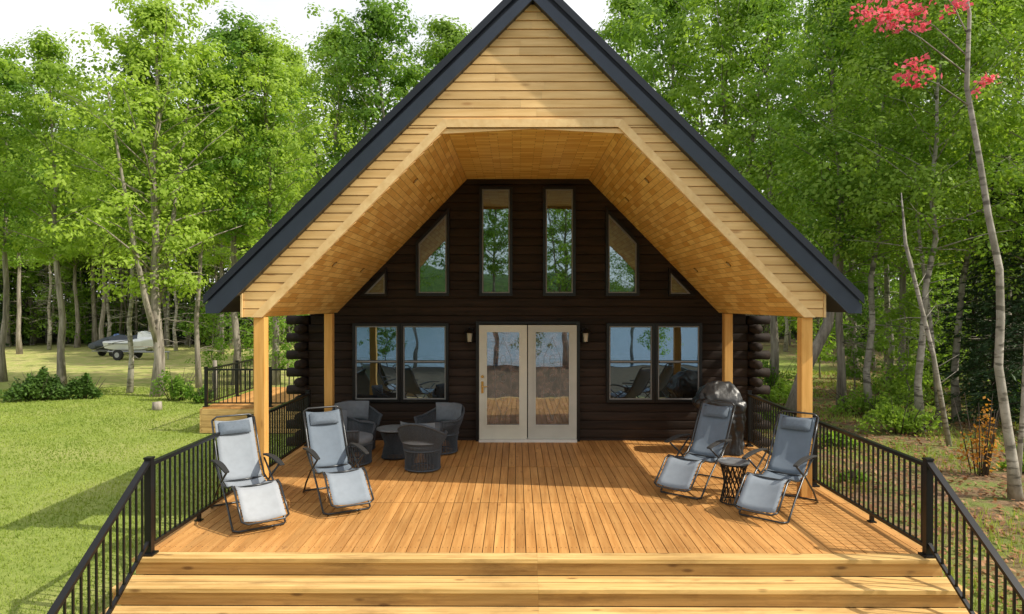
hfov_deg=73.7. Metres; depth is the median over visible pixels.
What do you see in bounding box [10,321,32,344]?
shrub
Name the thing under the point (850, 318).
maple tree
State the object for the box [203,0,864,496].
log cabin
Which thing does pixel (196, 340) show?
poplar tree
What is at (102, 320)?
maple tree
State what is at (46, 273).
birch tree
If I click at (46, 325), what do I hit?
birch tree
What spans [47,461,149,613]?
stair railing
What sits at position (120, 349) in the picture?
jet ski
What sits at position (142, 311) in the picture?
maple tree
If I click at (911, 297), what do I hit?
young maple tree
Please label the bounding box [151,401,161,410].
wooden stump
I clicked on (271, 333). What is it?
young maple tree
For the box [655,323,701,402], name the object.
window
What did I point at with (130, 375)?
birch tree
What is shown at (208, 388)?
deck railing
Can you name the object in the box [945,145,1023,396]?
spruce tree
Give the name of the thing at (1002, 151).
maple tree
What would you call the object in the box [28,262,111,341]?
young maple tree
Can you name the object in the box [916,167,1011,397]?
spruce tree
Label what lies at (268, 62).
maple tree
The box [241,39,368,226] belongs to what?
maple tree
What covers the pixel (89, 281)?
spruce tree
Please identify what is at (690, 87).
maple tree
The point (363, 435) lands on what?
rope armchair
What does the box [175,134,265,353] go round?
maple tree
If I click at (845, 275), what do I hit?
young maple tree
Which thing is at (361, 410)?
rope armchair
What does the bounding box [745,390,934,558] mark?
deck railing
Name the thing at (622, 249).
window
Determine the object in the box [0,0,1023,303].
sky
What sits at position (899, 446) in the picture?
wild grass
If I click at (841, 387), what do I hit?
maple tree
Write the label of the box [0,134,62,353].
maple tree
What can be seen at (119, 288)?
birch tree
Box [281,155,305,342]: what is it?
maple tree
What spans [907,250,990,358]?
young maple tree
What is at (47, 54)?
maple tree
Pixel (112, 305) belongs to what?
young maple tree
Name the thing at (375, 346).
window
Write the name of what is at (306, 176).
birch tree
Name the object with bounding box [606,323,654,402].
window
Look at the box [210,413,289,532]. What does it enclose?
reclining chair
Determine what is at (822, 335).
leaning tree
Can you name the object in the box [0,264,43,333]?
young maple tree
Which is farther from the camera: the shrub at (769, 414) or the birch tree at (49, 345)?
the birch tree at (49, 345)
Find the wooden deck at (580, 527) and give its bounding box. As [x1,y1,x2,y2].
[101,440,977,613]
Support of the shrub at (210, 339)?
on the ground at (106, 367)
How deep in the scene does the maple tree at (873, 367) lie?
31.88 m
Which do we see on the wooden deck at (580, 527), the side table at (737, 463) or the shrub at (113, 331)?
the side table at (737, 463)
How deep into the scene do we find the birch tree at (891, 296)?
37.24 m
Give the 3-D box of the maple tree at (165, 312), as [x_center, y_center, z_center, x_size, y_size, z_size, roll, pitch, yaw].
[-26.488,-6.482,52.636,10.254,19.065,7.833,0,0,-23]
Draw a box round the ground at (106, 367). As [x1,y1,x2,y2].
[0,305,1023,613]
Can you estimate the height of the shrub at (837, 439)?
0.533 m
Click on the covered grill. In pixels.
(728, 391)
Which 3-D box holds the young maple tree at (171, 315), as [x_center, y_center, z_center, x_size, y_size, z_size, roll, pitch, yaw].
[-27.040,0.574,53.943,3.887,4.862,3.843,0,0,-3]
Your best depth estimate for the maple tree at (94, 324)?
50.34 m
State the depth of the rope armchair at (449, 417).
11.98 m
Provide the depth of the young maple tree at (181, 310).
50.20 m
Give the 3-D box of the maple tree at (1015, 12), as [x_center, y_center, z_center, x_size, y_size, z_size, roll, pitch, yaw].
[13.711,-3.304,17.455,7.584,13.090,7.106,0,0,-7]
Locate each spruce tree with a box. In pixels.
[0,249,29,346]
[2,262,58,341]
[53,255,112,343]
[161,253,210,344]
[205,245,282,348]
[825,256,890,347]
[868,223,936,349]
[906,174,992,363]
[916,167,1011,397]
[925,160,1023,423]
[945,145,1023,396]
[960,158,1023,433]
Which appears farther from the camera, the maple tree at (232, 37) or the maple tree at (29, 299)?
the maple tree at (29, 299)
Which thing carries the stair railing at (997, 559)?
on the ground at (106, 367)
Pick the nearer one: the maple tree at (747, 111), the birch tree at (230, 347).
the maple tree at (747, 111)
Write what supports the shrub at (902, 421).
on the ground at (106, 367)
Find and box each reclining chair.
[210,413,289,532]
[302,405,373,514]
[654,399,735,498]
[733,410,818,523]
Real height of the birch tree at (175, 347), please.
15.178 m
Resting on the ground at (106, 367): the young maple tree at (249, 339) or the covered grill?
the young maple tree at (249, 339)
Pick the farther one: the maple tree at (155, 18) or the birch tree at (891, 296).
the birch tree at (891, 296)
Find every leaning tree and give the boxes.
[725,74,1008,414]
[901,193,957,446]
[906,166,941,426]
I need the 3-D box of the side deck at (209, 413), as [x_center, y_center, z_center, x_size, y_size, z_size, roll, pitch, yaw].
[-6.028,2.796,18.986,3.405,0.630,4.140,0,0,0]
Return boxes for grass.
[0,387,289,613]
[758,369,1023,613]
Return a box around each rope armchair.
[331,400,382,451]
[339,410,375,465]
[397,421,447,471]
[414,402,464,454]
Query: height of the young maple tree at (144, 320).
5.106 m
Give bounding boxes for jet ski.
[103,330,169,359]
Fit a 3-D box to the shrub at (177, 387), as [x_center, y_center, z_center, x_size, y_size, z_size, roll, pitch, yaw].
[-11.226,2.555,22.743,1.518,1.218,0.978,0,0,0]
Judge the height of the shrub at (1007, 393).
1.517 m
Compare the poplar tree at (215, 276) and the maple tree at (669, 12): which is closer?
the maple tree at (669, 12)
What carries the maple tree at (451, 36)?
on the ground at (106, 367)
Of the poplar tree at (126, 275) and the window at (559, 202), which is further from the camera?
the poplar tree at (126, 275)
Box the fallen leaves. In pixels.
[762,371,1023,613]
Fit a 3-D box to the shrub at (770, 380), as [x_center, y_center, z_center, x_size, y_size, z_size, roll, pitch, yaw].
[9.150,2.416,24.481,2.481,1.478,1.481,0,0,0]
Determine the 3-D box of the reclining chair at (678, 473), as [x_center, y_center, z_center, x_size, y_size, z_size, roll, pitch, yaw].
[2.583,1.964,9.577,0.706,1.141,1.513,0,0,40]
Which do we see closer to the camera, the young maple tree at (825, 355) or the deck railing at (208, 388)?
the deck railing at (208, 388)
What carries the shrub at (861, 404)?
on the ground at (106, 367)
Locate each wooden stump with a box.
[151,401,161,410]
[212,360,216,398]
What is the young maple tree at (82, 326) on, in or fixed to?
on the ground at (106, 367)
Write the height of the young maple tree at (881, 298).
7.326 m
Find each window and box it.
[352,323,399,401]
[360,268,386,295]
[400,323,448,401]
[416,208,449,295]
[479,186,511,295]
[543,186,575,295]
[605,207,639,295]
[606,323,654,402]
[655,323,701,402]
[668,268,694,295]
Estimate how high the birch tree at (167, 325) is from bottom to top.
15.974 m
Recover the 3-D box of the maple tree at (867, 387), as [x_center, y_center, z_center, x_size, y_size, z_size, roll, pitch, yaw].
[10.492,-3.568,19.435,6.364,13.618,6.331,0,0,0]
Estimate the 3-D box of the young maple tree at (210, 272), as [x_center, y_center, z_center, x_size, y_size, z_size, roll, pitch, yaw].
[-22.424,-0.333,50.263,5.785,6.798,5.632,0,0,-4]
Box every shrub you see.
[0,366,90,402]
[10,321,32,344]
[66,318,105,342]
[67,372,105,398]
[83,328,122,343]
[150,366,198,400]
[184,382,216,404]
[192,317,228,344]
[756,360,795,388]
[757,376,792,406]
[758,405,783,420]
[818,429,862,448]
[823,385,930,415]
[836,465,870,482]
[851,363,950,403]
[854,392,958,435]
[896,344,988,388]
[952,392,1003,475]
[967,379,1020,417]
[996,452,1023,471]
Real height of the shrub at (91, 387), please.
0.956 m
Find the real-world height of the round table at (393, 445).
0.494 m
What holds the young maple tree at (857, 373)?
on the ground at (106, 367)
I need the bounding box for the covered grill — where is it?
[692,381,746,454]
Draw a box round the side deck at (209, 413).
[200,387,299,432]
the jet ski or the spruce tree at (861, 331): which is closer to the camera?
the jet ski
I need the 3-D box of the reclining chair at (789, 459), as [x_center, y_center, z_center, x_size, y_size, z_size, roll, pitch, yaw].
[3.337,1.970,8.572,0.706,1.141,1.513,0,0,41]
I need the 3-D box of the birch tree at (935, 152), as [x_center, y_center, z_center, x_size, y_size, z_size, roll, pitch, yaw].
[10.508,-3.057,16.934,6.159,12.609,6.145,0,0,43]
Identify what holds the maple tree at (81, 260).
on the ground at (106, 367)
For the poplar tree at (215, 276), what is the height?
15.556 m
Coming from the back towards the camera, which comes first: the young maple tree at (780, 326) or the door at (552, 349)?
the young maple tree at (780, 326)
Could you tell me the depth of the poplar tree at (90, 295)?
57.16 m
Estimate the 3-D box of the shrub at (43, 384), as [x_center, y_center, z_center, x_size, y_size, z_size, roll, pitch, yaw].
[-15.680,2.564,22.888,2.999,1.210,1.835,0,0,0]
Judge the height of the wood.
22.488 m
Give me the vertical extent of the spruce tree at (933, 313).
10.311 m
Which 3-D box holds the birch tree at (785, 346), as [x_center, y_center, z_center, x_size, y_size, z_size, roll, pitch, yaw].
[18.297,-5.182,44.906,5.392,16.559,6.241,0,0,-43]
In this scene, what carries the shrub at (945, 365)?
on the ground at (106, 367)
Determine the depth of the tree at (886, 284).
26.84 m
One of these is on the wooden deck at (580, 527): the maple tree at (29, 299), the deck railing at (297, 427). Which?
the deck railing at (297, 427)
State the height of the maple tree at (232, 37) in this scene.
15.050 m
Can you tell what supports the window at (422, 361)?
in the log cabin
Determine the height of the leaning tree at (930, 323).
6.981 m
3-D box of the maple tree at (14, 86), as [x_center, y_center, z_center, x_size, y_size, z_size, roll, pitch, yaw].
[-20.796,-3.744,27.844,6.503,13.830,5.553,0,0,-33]
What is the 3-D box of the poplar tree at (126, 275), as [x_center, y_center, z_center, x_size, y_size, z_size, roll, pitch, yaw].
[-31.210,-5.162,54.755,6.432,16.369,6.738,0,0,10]
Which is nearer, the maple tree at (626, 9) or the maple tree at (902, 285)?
the maple tree at (902, 285)
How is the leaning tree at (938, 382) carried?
on the ground at (106, 367)
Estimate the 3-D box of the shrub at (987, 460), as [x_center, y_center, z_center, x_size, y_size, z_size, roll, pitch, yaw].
[8.826,2.415,12.821,0.944,1.614,0.609,0,0,0]
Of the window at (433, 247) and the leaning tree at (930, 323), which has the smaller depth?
the window at (433, 247)
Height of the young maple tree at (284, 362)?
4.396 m
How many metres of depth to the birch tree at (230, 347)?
48.03 m
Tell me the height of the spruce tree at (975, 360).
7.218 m
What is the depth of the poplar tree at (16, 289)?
51.92 m
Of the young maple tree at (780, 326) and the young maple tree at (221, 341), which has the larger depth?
the young maple tree at (780, 326)
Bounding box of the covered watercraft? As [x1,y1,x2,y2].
[88,334,118,356]
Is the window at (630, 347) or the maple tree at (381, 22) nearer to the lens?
the window at (630, 347)
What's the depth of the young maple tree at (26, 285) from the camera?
51.82 m
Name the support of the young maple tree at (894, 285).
on the ground at (106, 367)
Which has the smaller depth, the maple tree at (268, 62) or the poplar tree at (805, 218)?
the maple tree at (268, 62)
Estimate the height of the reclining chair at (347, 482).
1.141 m
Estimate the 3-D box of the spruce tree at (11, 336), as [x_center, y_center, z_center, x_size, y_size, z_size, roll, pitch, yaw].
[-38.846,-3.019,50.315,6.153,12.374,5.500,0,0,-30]
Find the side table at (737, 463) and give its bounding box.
[718,457,749,505]
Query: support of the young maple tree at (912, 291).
on the ground at (106, 367)
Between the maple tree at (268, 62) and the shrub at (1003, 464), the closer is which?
the shrub at (1003, 464)
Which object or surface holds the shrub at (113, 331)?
on the ground at (106, 367)
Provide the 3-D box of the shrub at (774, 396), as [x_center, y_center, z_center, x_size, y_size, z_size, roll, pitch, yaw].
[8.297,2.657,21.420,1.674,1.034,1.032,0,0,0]
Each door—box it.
[479,325,526,438]
[528,325,576,438]
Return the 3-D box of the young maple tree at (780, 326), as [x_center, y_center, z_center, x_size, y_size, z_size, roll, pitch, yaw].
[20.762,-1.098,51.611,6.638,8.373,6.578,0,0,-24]
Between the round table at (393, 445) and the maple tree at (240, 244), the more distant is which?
the maple tree at (240, 244)
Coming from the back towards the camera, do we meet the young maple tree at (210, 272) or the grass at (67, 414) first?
the young maple tree at (210, 272)
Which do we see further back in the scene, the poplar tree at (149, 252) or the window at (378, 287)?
the poplar tree at (149, 252)
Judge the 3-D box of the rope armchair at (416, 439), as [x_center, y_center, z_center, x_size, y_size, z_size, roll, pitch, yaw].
[-1.405,2.130,10.601,0.780,0.768,0.690,0,0,15]
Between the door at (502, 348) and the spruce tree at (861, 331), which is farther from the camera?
the spruce tree at (861, 331)
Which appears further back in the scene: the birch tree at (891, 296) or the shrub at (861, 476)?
the birch tree at (891, 296)
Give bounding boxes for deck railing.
[143,390,310,556]
[202,358,298,406]
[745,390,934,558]
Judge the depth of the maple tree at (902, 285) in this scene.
22.80 m
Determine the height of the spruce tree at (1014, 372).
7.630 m
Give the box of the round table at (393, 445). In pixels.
[376,424,404,459]
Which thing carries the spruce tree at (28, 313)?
on the ground at (106, 367)
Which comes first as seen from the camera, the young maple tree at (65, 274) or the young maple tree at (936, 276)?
the young maple tree at (936, 276)
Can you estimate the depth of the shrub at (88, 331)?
54.66 m
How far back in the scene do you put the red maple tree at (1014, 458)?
11.21 m
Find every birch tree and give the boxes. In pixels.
[15,140,85,349]
[20,138,80,343]
[24,234,64,342]
[46,34,212,392]
[48,117,129,336]
[107,240,134,333]
[128,134,201,350]
[140,118,199,344]
[141,140,192,346]
[182,104,252,348]
[282,146,319,206]
[739,120,829,351]
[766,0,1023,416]
[769,0,1023,432]
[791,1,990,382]
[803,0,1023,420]
[870,112,912,361]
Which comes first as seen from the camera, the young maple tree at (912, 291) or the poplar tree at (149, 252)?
the young maple tree at (912, 291)
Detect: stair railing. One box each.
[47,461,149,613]
[927,462,1023,613]
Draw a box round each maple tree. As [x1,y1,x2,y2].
[0,26,149,385]
[0,45,93,381]
[0,53,50,254]
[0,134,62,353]
[0,157,37,346]
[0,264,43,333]
[0,267,69,344]
[9,124,85,343]
[26,0,275,396]
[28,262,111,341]
[30,128,132,347]
[39,98,144,341]
[50,129,146,339]
[53,291,101,345]
[88,286,141,334]
[116,97,203,344]
[123,281,163,331]
[125,122,159,330]
[142,286,189,337]
[161,1,322,384]
[163,253,210,346]
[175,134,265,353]
[178,261,228,345]
[179,301,252,381]
[192,24,356,384]
[192,141,313,356]
[194,298,285,368]
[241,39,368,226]
[246,2,424,235]
[251,316,294,340]
[252,314,308,384]
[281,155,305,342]
[292,0,438,180]
[343,14,471,127]
[593,0,730,132]
[609,0,756,152]
[627,0,854,251]
[665,0,887,389]
[716,0,1005,411]
[747,0,921,379]
[765,315,796,345]
[783,1,1023,397]
[786,313,848,376]
[806,109,898,371]
[810,236,898,344]
[811,5,1023,386]
[813,273,911,392]
[843,251,920,369]
[844,259,920,355]
[849,0,1023,501]
[858,289,978,411]
[862,241,971,351]
[863,256,989,370]
[886,0,1023,349]
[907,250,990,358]
[964,113,1017,260]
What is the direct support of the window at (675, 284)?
in the log cabin
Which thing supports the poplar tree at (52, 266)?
on the ground at (106, 367)
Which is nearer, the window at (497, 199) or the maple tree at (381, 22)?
the window at (497, 199)
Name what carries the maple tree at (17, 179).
on the ground at (106, 367)
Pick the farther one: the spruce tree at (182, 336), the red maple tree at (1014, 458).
the spruce tree at (182, 336)
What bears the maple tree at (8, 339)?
on the ground at (106, 367)
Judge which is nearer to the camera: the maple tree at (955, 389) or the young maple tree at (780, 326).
the maple tree at (955, 389)
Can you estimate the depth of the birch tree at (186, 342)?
52.36 m
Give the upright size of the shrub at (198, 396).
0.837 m
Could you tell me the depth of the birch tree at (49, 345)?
47.18 m
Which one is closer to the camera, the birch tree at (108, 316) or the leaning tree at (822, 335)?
the leaning tree at (822, 335)
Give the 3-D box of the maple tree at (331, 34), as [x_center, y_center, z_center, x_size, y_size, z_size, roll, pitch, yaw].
[-8.849,-6.084,35.366,10.973,18.528,10.272,0,0,-7]
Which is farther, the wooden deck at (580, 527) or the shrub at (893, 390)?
the shrub at (893, 390)
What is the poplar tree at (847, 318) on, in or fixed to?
on the ground at (106, 367)
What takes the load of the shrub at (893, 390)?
on the ground at (106, 367)
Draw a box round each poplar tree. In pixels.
[1,150,43,344]
[9,152,82,343]
[75,157,105,322]
[92,141,169,331]
[97,203,140,323]
[125,36,287,387]
[181,144,241,345]
[792,161,828,320]
[795,75,888,363]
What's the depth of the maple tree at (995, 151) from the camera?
35.42 m
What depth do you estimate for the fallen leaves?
11.96 m
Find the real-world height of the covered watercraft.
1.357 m
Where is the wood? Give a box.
[0,117,970,344]

